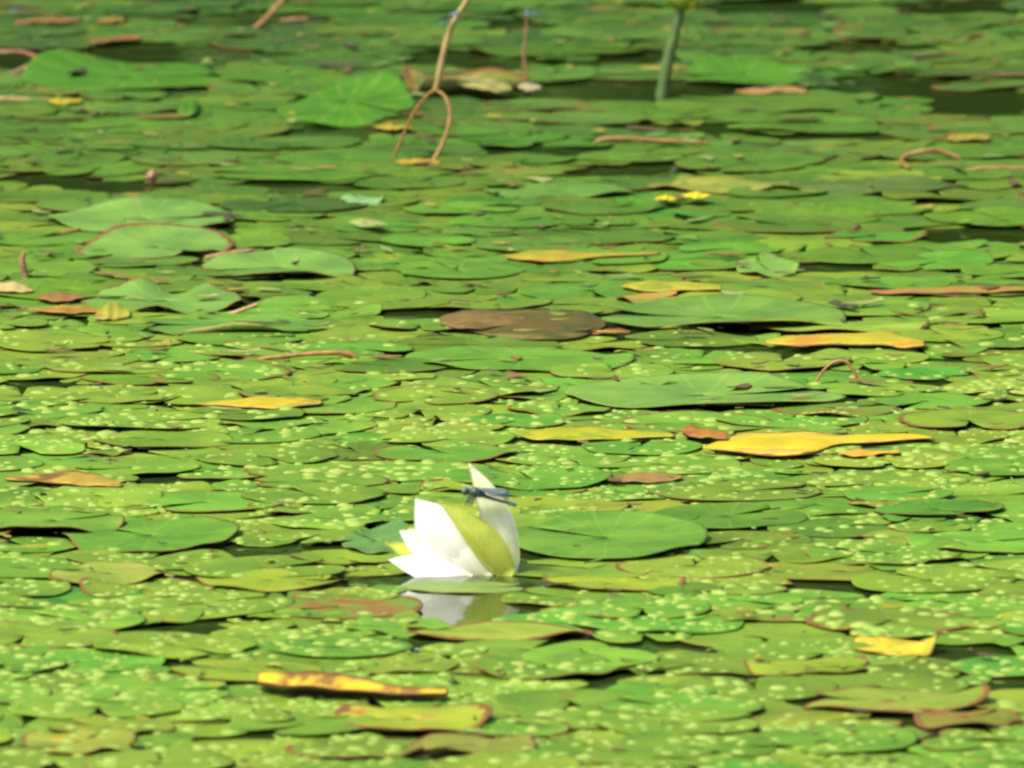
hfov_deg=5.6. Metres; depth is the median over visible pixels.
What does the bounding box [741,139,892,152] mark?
spatterdock leaf
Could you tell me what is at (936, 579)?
lily pad
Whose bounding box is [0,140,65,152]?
spatterdock leaf
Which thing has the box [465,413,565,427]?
lily pad
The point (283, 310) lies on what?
lily pad
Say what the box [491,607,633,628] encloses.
lily pad
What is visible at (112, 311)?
curled leaf
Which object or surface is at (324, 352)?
stalk
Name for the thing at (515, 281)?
lily pad
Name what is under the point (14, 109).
spatterdock leaf
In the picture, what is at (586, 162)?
spatterdock leaf
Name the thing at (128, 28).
spatterdock leaf
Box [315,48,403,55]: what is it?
spatterdock leaf
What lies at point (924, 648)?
lily pad
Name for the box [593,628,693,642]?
lily pad
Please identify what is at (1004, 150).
spatterdock leaf
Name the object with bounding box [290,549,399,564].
lily pad
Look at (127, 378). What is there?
spatterdock leaf
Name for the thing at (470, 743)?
lily pad
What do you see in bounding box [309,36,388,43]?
spatterdock leaf
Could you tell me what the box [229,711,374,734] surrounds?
lily pad
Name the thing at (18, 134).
spatterdock leaf
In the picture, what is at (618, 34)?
spatterdock leaf
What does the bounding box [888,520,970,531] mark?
lily pad
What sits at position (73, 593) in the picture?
lily pad
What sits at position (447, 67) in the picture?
spatterdock leaf
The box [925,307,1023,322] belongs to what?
lily pad
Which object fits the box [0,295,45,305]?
spatterdock leaf
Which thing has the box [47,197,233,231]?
spatterdock leaf
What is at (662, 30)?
spatterdock leaf
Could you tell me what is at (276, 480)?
lily pad
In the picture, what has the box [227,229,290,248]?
lily pad
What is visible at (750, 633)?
lily pad
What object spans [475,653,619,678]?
lily pad
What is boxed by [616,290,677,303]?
lily pad
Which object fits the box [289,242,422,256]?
spatterdock leaf
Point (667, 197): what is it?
leaf fragment
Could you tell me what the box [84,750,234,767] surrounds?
lily pad
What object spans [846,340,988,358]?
lily pad
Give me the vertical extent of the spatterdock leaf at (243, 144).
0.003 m
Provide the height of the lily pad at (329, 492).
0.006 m
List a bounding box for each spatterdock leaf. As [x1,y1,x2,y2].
[0,9,59,16]
[0,12,76,24]
[0,20,56,25]
[0,25,84,36]
[0,38,90,48]
[0,76,32,85]
[0,86,88,95]
[0,92,74,103]
[0,99,79,109]
[0,104,58,115]
[0,117,78,124]
[0,124,37,131]
[0,131,62,143]
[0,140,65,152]
[0,146,26,156]
[0,157,62,171]
[0,190,110,201]
[0,212,64,224]
[0,278,126,298]
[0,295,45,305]
[0,505,124,532]
[1,0,95,7]
[6,124,143,138]
[7,144,107,158]
[20,49,232,90]
[24,133,96,143]
[24,145,127,165]
[33,32,137,44]
[36,197,122,210]
[38,5,117,11]
[38,13,118,26]
[43,160,159,175]
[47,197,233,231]
[51,21,184,34]
[59,136,181,149]
[62,516,239,552]
[67,117,206,132]
[69,99,151,104]
[71,101,181,113]
[71,113,140,119]
[75,222,234,258]
[79,89,167,99]
[79,367,219,384]
[80,0,150,3]
[81,276,246,313]
[83,4,197,13]
[85,173,166,180]
[93,256,198,266]
[95,130,184,133]
[108,147,167,154]
[120,13,195,19]
[123,146,285,158]
[128,29,227,41]
[129,19,178,23]
[129,97,242,107]
[131,153,238,164]
[140,140,210,148]
[141,107,278,120]
[141,312,327,334]
[143,123,289,141]
[144,0,243,7]
[145,26,220,32]
[145,176,253,185]
[152,185,269,196]
[164,35,256,44]
[168,91,210,96]
[181,89,302,104]
[184,7,247,13]
[187,193,271,203]
[195,156,293,166]
[198,140,291,149]
[200,115,325,128]
[201,247,355,277]
[207,81,300,95]
[210,37,339,49]
[210,65,291,73]
[210,164,392,180]
[212,25,332,38]
[217,67,368,85]
[218,135,284,140]
[219,194,367,211]
[226,60,290,66]
[232,0,312,9]
[240,0,311,1]
[249,147,348,154]
[251,44,373,52]
[251,53,337,63]
[275,151,409,164]
[275,330,335,341]
[276,5,397,15]
[276,71,415,127]
[277,135,367,140]
[287,162,393,166]
[288,85,333,95]
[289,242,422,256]
[290,56,396,69]
[298,50,354,55]
[304,22,347,26]
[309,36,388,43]
[311,24,417,34]
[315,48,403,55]
[325,43,434,52]
[326,12,443,18]
[330,17,417,24]
[331,68,471,77]
[336,0,428,6]
[340,141,394,150]
[342,516,407,553]
[354,54,414,61]
[354,176,464,188]
[361,64,458,69]
[361,227,475,242]
[365,118,456,128]
[366,143,482,156]
[367,35,488,45]
[368,136,460,143]
[383,4,458,10]
[388,336,560,350]
[392,29,506,37]
[394,9,502,18]
[396,151,519,164]
[400,18,491,29]
[403,44,480,49]
[403,65,528,91]
[404,346,634,370]
[410,126,509,135]
[412,96,484,109]
[415,108,527,120]
[416,156,514,168]
[418,174,515,185]
[421,103,530,112]
[421,115,541,129]
[442,224,540,235]
[448,15,515,19]
[457,1,514,7]
[464,4,529,11]
[464,35,526,41]
[466,41,648,55]
[467,41,526,46]
[471,236,590,250]
[472,335,542,341]
[474,203,596,214]
[479,153,577,163]
[483,98,591,109]
[484,28,574,38]
[484,183,636,197]
[489,0,544,6]
[491,111,545,121]
[497,124,558,134]
[499,6,580,13]
[504,0,590,7]
[504,176,611,187]
[508,112,649,123]
[508,226,674,243]
[510,67,597,81]
[515,11,578,19]
[516,511,707,558]
[517,39,573,43]
[519,64,597,73]
[531,16,612,23]
[534,124,666,137]
[535,54,598,61]
[541,211,648,224]
[542,27,701,40]
[553,276,639,282]
[559,3,663,9]
[561,22,709,31]
[563,6,646,16]
[564,371,846,407]
[566,154,630,164]
[571,37,633,43]
[575,101,670,110]
[579,175,676,189]
[582,14,655,20]
[589,71,692,79]
[592,0,656,4]
[595,65,696,75]
[596,108,708,120]
[599,63,655,68]
[601,294,845,326]
[618,0,703,5]
[626,6,692,12]
[626,15,752,27]
[626,39,691,48]
[630,132,739,146]
[635,9,717,18]
[646,35,730,46]
[647,228,767,243]
[648,44,782,53]
[652,27,714,32]
[654,59,697,65]
[655,92,860,113]
[661,199,797,210]
[674,152,826,171]
[675,50,735,55]
[675,53,751,59]
[676,117,734,122]
[682,55,813,85]
[689,276,849,291]
[691,12,838,24]
[695,167,768,175]
[698,145,768,153]
[700,0,724,3]
[706,23,769,28]
[706,109,848,122]
[708,214,763,221]
[712,27,809,35]
[713,215,859,231]
[718,46,811,55]
[721,192,791,199]
[726,33,810,41]
[726,122,889,132]
[727,194,890,207]
[730,51,827,61]
[732,141,781,148]
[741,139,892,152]
[747,152,837,159]
[769,22,867,31]
[769,164,852,175]
[770,174,965,194]
[784,52,850,57]
[788,58,854,68]
[791,88,837,93]
[798,160,963,175]
[799,149,880,157]
[800,0,903,3]
[800,245,934,263]
[801,31,871,40]
[806,202,932,214]
[808,14,871,22]
[813,117,877,123]
[821,6,898,12]
[822,92,882,99]
[825,0,888,4]
[833,103,933,115]
[835,22,908,27]
[835,25,982,41]
[835,60,931,72]
[837,14,933,23]
[839,198,916,204]
[840,110,921,118]
[841,214,958,227]
[846,141,989,154]
[848,240,941,252]
[849,50,979,61]
[856,119,916,130]
[861,97,934,103]
[876,124,967,136]
[880,147,948,159]
[882,36,970,44]
[884,20,991,30]
[893,130,952,141]
[895,67,970,75]
[903,161,1001,171]
[905,282,1023,296]
[913,14,992,18]
[924,206,1023,225]
[925,121,1023,134]
[931,17,1010,23]
[931,81,1023,90]
[932,60,1016,68]
[932,144,1023,157]
[935,131,1023,144]
[935,156,1023,169]
[936,66,1023,78]
[939,41,1023,53]
[956,23,1023,32]
[958,197,1023,212]
[960,52,1023,57]
[962,115,1023,120]
[966,27,1013,36]
[969,32,1023,43]
[979,16,1023,23]
[980,12,1014,16]
[981,50,1023,58]
[987,78,1023,89]
[1000,168,1023,177]
[1001,2,1023,9]
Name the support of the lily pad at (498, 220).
on the water
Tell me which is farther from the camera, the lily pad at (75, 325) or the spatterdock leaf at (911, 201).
the spatterdock leaf at (911, 201)
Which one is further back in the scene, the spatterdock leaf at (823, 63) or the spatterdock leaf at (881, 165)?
the spatterdock leaf at (823, 63)
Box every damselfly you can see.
[440,10,459,23]
[462,487,516,506]
[524,12,541,16]
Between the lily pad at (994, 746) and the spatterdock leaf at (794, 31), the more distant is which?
the spatterdock leaf at (794, 31)
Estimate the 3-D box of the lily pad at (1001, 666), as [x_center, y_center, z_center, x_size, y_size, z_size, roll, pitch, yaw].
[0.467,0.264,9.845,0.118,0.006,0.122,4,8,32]
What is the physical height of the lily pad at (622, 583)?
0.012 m
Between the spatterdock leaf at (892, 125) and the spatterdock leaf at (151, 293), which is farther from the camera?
the spatterdock leaf at (892, 125)
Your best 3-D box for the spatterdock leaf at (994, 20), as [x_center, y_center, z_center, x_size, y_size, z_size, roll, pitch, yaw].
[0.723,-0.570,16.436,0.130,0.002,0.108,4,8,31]
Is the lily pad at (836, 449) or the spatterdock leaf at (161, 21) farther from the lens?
the spatterdock leaf at (161, 21)
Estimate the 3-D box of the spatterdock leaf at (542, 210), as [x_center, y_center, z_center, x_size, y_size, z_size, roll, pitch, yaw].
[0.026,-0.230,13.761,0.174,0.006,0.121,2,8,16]
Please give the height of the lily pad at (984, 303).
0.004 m
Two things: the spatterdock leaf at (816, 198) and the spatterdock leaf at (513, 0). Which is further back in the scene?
the spatterdock leaf at (513, 0)
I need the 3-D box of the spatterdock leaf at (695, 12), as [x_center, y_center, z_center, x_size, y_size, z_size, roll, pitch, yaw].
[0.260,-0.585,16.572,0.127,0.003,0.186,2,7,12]
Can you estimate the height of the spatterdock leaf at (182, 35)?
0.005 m
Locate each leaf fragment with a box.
[655,194,675,200]
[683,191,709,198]
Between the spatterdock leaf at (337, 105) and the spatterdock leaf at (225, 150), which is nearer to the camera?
the spatterdock leaf at (225, 150)
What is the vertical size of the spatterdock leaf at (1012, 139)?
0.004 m
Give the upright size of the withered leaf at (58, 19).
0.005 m
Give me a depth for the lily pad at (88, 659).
9.89 m
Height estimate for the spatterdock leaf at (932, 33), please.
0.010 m
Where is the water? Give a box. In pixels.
[0,0,1023,767]
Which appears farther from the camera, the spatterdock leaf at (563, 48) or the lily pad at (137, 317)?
the spatterdock leaf at (563, 48)
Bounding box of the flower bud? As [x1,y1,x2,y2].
[145,169,158,183]
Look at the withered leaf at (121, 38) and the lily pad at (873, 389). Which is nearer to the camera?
the lily pad at (873, 389)
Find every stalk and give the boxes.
[0,96,51,99]
[18,252,28,278]
[205,249,253,256]
[228,303,258,313]
[253,0,284,26]
[257,350,358,359]
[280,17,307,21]
[393,90,451,159]
[433,0,469,91]
[522,8,529,82]
[594,136,708,143]
[815,359,859,382]
[899,148,961,168]
[966,166,1023,168]
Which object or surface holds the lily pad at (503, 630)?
on the water
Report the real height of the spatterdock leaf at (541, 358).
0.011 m
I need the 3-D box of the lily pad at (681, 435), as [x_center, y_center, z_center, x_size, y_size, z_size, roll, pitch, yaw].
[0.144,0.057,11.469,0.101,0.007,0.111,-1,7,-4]
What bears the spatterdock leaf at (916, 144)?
on the water
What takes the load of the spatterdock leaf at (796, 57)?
on the water
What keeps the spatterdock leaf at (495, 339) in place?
on the water
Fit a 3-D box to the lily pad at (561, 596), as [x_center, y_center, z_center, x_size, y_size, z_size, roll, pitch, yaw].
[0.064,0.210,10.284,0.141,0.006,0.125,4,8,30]
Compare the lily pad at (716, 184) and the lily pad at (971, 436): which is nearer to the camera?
the lily pad at (971, 436)
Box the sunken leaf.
[451,308,605,339]
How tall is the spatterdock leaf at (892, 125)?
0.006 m
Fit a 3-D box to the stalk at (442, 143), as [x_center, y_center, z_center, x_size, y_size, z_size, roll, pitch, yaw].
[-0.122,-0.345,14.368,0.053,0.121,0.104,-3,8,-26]
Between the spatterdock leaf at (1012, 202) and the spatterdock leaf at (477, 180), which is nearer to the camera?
the spatterdock leaf at (1012, 202)
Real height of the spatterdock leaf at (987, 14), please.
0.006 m
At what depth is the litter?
12.92 m
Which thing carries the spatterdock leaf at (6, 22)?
on the water
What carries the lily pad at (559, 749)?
on the water
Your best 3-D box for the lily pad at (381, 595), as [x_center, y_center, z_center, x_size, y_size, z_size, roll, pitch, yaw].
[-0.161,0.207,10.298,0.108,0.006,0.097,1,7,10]
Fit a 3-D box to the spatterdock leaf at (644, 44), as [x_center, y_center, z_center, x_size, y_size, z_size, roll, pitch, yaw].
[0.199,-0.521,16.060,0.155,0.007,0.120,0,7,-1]
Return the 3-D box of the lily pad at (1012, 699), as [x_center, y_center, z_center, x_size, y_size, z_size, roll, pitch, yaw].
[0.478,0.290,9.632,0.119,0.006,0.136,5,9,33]
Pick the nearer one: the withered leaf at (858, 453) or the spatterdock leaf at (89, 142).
the withered leaf at (858, 453)
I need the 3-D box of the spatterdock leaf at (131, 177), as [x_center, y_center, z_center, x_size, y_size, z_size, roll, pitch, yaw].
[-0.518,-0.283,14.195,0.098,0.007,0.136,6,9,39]
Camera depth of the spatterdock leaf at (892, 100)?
15.21 m
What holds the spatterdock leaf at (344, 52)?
on the water
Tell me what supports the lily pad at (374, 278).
on the water
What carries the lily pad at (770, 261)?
on the water
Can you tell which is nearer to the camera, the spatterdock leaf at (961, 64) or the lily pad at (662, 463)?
the lily pad at (662, 463)
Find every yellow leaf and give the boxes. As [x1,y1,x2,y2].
[50,96,81,104]
[195,396,321,408]
[375,123,411,129]
[395,158,439,164]
[505,249,659,261]
[515,426,674,440]
[622,280,721,291]
[702,431,933,455]
[948,133,989,140]
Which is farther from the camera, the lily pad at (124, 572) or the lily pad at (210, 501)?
the lily pad at (210, 501)
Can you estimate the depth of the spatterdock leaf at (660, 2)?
16.75 m
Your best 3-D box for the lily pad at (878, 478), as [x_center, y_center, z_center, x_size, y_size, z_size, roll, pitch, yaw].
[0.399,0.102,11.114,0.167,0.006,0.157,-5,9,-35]
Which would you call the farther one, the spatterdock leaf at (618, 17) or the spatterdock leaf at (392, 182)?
the spatterdock leaf at (618, 17)
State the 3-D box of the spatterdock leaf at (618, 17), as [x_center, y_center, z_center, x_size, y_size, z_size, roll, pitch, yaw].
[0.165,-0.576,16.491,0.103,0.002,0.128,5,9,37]
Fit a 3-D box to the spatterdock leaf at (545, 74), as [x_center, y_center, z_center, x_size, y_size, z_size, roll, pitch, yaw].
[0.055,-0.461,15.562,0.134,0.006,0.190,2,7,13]
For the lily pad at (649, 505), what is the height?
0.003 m
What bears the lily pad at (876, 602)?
on the water
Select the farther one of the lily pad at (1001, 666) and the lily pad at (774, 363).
the lily pad at (774, 363)
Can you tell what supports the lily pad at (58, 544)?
on the water
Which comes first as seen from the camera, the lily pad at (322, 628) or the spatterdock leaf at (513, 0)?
the lily pad at (322, 628)
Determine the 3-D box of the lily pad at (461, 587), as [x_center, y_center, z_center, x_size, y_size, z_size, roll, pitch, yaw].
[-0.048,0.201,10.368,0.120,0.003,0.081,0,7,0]
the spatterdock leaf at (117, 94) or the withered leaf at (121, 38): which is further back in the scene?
the withered leaf at (121, 38)
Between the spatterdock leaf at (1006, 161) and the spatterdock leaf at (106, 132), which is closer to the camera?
the spatterdock leaf at (1006, 161)
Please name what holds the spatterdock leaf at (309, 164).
on the water
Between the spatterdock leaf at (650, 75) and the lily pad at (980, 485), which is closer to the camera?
the lily pad at (980, 485)
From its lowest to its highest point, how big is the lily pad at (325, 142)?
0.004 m
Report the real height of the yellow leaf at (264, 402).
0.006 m
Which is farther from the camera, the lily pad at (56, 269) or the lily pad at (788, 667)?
the lily pad at (56, 269)
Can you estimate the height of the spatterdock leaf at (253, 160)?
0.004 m
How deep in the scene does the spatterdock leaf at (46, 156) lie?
14.40 m
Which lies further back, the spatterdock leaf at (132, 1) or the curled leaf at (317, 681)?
the spatterdock leaf at (132, 1)
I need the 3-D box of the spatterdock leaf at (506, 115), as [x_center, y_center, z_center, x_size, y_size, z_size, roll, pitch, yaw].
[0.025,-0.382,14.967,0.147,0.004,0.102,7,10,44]
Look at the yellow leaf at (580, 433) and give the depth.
11.46 m
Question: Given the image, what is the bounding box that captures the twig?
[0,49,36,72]
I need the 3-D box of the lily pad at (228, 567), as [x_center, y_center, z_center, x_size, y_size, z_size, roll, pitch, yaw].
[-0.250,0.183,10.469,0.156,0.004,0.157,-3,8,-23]
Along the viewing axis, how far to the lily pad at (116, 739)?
9.39 m
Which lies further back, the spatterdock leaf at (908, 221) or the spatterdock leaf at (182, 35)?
the spatterdock leaf at (182, 35)
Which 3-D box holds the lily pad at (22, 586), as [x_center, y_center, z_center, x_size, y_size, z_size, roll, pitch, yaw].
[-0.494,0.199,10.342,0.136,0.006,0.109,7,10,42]
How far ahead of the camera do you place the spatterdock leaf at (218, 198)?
13.89 m
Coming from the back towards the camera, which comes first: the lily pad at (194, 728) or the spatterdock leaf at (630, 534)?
the spatterdock leaf at (630, 534)
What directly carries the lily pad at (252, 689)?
on the water
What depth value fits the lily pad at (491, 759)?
9.27 m
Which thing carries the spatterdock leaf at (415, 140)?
on the water
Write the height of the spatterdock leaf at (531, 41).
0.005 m
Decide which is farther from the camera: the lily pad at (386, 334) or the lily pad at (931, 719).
the lily pad at (386, 334)
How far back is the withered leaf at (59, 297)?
12.73 m
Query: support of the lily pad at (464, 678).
on the water
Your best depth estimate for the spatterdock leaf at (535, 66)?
15.71 m
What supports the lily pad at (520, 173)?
on the water
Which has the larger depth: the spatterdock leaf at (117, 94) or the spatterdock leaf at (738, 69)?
the spatterdock leaf at (738, 69)
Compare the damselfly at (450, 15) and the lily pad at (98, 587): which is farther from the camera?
the damselfly at (450, 15)
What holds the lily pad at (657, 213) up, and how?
on the water
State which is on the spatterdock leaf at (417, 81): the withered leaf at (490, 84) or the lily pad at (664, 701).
the withered leaf at (490, 84)
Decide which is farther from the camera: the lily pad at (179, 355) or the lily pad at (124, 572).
the lily pad at (179, 355)
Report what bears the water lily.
on the water
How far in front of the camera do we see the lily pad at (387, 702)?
9.64 m
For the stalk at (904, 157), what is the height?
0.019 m
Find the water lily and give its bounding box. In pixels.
[385,463,519,576]
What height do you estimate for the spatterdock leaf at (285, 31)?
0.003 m
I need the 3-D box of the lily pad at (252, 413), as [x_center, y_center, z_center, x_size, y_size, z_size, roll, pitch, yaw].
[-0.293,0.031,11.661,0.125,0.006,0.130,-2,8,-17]
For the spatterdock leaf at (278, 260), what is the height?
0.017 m
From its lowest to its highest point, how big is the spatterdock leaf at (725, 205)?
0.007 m
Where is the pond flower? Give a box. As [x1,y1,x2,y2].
[655,0,701,96]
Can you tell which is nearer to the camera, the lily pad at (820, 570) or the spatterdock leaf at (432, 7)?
the lily pad at (820, 570)
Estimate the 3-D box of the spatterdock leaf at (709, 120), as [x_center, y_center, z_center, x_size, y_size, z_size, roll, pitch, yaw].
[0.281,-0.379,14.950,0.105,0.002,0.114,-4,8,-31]
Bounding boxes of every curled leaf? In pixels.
[95,302,129,320]
[258,670,447,696]
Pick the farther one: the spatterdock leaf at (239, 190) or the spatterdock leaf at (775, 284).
the spatterdock leaf at (239, 190)
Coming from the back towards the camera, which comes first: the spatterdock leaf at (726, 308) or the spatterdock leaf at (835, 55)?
the spatterdock leaf at (835, 55)
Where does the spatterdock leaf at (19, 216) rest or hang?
on the water
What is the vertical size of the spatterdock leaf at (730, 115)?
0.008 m
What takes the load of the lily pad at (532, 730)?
on the water
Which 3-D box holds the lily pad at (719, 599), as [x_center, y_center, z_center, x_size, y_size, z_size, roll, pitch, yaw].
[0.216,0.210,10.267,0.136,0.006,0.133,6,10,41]
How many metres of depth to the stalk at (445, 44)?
14.35 m
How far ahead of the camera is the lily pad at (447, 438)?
11.47 m
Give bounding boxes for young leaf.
[178,100,198,116]
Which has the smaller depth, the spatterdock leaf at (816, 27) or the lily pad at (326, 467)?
the lily pad at (326, 467)
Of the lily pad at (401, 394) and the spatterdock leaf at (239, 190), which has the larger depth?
the spatterdock leaf at (239, 190)
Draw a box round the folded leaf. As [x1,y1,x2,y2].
[797,74,837,85]
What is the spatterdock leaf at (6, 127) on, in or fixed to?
on the floating leaves
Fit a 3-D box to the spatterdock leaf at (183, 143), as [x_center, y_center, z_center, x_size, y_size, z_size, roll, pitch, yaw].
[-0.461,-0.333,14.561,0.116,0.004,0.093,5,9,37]
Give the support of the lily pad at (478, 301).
on the water
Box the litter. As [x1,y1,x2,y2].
[0,0,1023,766]
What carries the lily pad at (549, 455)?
on the water
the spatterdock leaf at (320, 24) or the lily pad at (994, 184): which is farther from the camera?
the spatterdock leaf at (320, 24)
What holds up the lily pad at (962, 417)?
on the water
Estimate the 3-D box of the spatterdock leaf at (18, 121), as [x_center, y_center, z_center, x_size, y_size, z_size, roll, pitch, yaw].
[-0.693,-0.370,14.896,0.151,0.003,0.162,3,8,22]
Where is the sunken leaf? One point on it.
(544, 326)
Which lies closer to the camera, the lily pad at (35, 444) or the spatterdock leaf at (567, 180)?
the lily pad at (35, 444)
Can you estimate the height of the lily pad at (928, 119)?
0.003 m
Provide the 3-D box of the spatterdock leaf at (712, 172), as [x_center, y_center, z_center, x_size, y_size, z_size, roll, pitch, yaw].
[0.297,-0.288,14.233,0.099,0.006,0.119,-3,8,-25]
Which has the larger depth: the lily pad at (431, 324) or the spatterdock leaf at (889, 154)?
the spatterdock leaf at (889, 154)
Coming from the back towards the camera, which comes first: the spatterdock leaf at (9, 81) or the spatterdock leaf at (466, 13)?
the spatterdock leaf at (466, 13)
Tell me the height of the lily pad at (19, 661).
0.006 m
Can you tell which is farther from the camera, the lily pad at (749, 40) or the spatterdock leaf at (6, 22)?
the spatterdock leaf at (6, 22)
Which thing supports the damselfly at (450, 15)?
attached to the stalk at (445, 44)
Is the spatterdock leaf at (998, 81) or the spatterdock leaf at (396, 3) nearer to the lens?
the spatterdock leaf at (998, 81)
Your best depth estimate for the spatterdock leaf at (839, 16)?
16.52 m
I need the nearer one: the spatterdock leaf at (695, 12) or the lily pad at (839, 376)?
the lily pad at (839, 376)
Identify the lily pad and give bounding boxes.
[0,230,98,245]
[0,260,98,276]
[0,331,109,350]
[0,386,90,402]
[0,399,103,419]
[0,436,85,454]
[0,465,117,484]
[0,537,75,552]
[0,555,88,577]
[0,577,70,595]
[0,586,143,608]
[0,607,146,629]
[0,621,118,647]
[0,652,66,671]
[0,667,136,694]
[0,679,51,702]
[0,711,109,733]
[0,747,115,767]
[2,646,165,673]
[8,691,184,718]
[13,423,122,440]
[23,728,135,753]
[29,317,149,333]
[33,485,161,506]
[35,304,141,316]
[40,496,169,515]
[43,326,154,341]
[46,357,182,373]
[46,716,175,735]
[50,561,175,583]
[58,411,221,428]
[59,389,168,403]
[65,547,233,569]
[71,676,231,703]
[74,457,200,474]
[79,577,214,597]
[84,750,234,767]
[88,312,183,323]
[93,430,233,446]
[93,631,257,657]
[94,335,185,346]
[108,447,223,460]
[111,590,294,618]
[115,385,243,404]
[124,491,281,511]
[125,348,222,361]
[139,699,253,720]
[141,717,252,736]
[146,265,235,278]
[146,509,299,529]
[157,360,291,380]
[157,461,276,478]
[168,376,293,388]
[169,659,323,680]
[177,330,302,344]
[178,739,342,766]
[182,555,346,577]
[188,405,303,419]
[193,340,310,357]
[195,446,338,465]
[195,568,349,591]
[201,695,369,721]
[210,624,319,645]
[214,426,320,442]
[217,683,290,702]
[222,306,329,318]
[225,281,343,294]
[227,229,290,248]
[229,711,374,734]
[238,384,358,399]
[240,482,385,503]
[243,460,366,475]
[250,296,361,310]
[254,136,361,148]
[255,471,389,487]
[256,216,351,227]
[256,594,422,618]
[256,647,381,672]
[263,525,367,543]
[264,617,385,641]
[267,636,412,656]
[271,513,383,528]
[276,231,389,244]
[283,431,400,447]
[286,735,423,757]
[287,685,458,707]
[289,349,383,363]
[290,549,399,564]
[293,395,395,413]
[293,587,401,600]
[298,341,412,355]
[301,441,420,459]
[303,375,399,388]
[306,328,444,341]
[313,504,414,520]
[314,271,416,285]
[315,205,435,218]
[316,284,426,298]
[319,610,421,625]
[321,215,455,232]
[326,358,449,372]
[330,659,453,686]
[334,703,492,732]
[335,293,450,309]
[339,459,491,480]
[341,194,384,205]
[345,616,455,637]
[347,494,434,509]
[349,161,458,176]
[356,398,491,418]
[356,652,459,673]
[363,417,504,433]
[369,318,454,330]
[372,384,498,403]
[374,443,516,462]
[379,429,517,447]
[380,235,475,246]
[391,489,476,503]
[396,261,525,278]
[398,252,514,265]
[402,668,509,686]
[403,201,519,213]
[404,185,499,197]
[404,581,523,593]
[405,621,596,640]
[408,502,521,516]
[409,733,537,753]
[411,294,552,308]
[419,683,532,705]
[420,643,487,656]
[423,750,580,767]
[425,377,559,395]
[426,273,553,288]
[431,283,516,293]
[446,465,611,489]
[446,637,609,659]
[449,214,562,227]
[459,130,566,142]
[459,166,565,179]
[464,717,570,736]
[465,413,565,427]
[472,496,596,515]
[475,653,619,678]
[479,513,557,528]
[487,260,599,273]
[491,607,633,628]
[492,426,562,440]
[493,444,630,465]
[494,689,646,709]
[499,674,588,689]
[500,586,645,607]
[507,400,610,416]
[507,740,646,765]
[512,558,640,577]
[515,704,654,728]
[517,282,644,299]
[522,647,659,667]
[533,481,696,501]
[542,575,686,591]
[543,202,663,214]
[543,296,632,313]
[549,363,674,378]
[554,336,649,349]
[554,409,655,426]
[560,248,667,263]
[574,730,629,748]
[575,498,683,511]
[575,596,710,617]
[577,150,684,161]
[579,454,741,474]
[582,438,702,454]
[589,193,704,207]
[590,748,726,766]
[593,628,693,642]
[593,708,758,734]
[597,693,763,715]
[601,758,798,767]
[602,428,688,442]
[604,614,743,632]
[605,682,717,699]
[609,142,712,154]
[615,554,771,578]
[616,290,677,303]
[618,730,776,759]
[620,649,769,675]
[622,410,772,431]
[625,329,757,346]
[638,571,793,589]
[639,208,732,218]
[643,258,737,269]
[646,176,791,193]
[647,218,756,230]
[647,479,821,500]
[653,502,807,528]
[664,589,804,609]
[669,271,764,281]
[672,675,837,700]
[674,289,802,299]
[679,241,784,253]
[679,622,846,646]
[688,605,774,621]
[699,545,853,562]
[702,531,812,548]
[707,460,833,473]
[712,428,809,440]
[713,352,851,370]
[715,409,868,427]
[721,469,832,484]
[723,36,828,46]
[725,637,918,667]
[732,172,833,182]
[732,333,795,346]
[736,207,880,222]
[736,250,798,277]
[742,602,851,621]
[743,657,868,675]
[744,725,916,753]
[746,709,901,731]
[748,318,930,331]
[750,493,875,515]
[751,238,872,251]
[751,743,896,767]
[764,561,915,580]
[767,518,890,537]
[771,398,897,416]
[773,368,894,382]
[776,271,883,285]
[783,283,914,301]
[790,672,969,698]
[792,595,907,609]
[800,330,864,346]
[802,684,990,712]
[804,538,966,564]
[804,606,979,633]
[805,444,862,454]
[807,469,969,490]
[811,169,943,180]
[811,299,930,315]
[811,348,929,363]
[815,449,962,467]
[824,229,927,241]
[824,358,905,370]
[825,276,951,288]
[825,754,948,767]
[827,382,941,395]
[842,486,952,501]
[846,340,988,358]
[851,567,1016,592]
[852,633,938,656]
[852,655,961,675]
[854,439,981,451]
[868,391,990,408]
[871,114,991,124]
[875,498,1004,514]
[876,324,1004,341]
[876,744,998,766]
[877,249,993,270]
[878,367,969,379]
[882,188,1003,200]
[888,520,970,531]
[898,408,1023,429]
[903,596,1023,616]
[904,528,1023,552]
[908,429,1008,444]
[910,473,1023,495]
[913,708,1023,728]
[914,618,1023,644]
[918,239,1021,250]
[921,273,1023,284]
[922,732,1023,758]
[924,296,1023,313]
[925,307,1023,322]
[939,377,1023,394]
[944,332,1023,347]
[945,456,1023,475]
[948,655,1023,676]
[956,176,1023,189]
[961,443,1023,457]
[972,689,1023,712]
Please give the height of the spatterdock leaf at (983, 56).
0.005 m
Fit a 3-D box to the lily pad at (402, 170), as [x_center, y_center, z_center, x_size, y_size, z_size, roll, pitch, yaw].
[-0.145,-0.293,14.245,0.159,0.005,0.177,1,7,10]
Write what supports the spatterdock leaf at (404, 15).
on the water
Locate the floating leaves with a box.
[0,0,1023,767]
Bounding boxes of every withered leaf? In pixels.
[0,281,32,292]
[5,470,121,486]
[15,16,79,24]
[28,305,101,313]
[37,292,83,301]
[92,35,139,43]
[98,17,123,22]
[440,312,524,328]
[458,76,511,92]
[518,82,540,90]
[589,328,629,334]
[607,472,681,482]
[680,425,727,439]
[735,86,805,94]
[838,449,899,456]
[870,286,1023,293]
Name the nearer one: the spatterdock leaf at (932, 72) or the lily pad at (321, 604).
the lily pad at (321, 604)
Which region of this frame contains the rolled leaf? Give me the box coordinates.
[764,332,924,348]
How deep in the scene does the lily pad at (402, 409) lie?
11.71 m

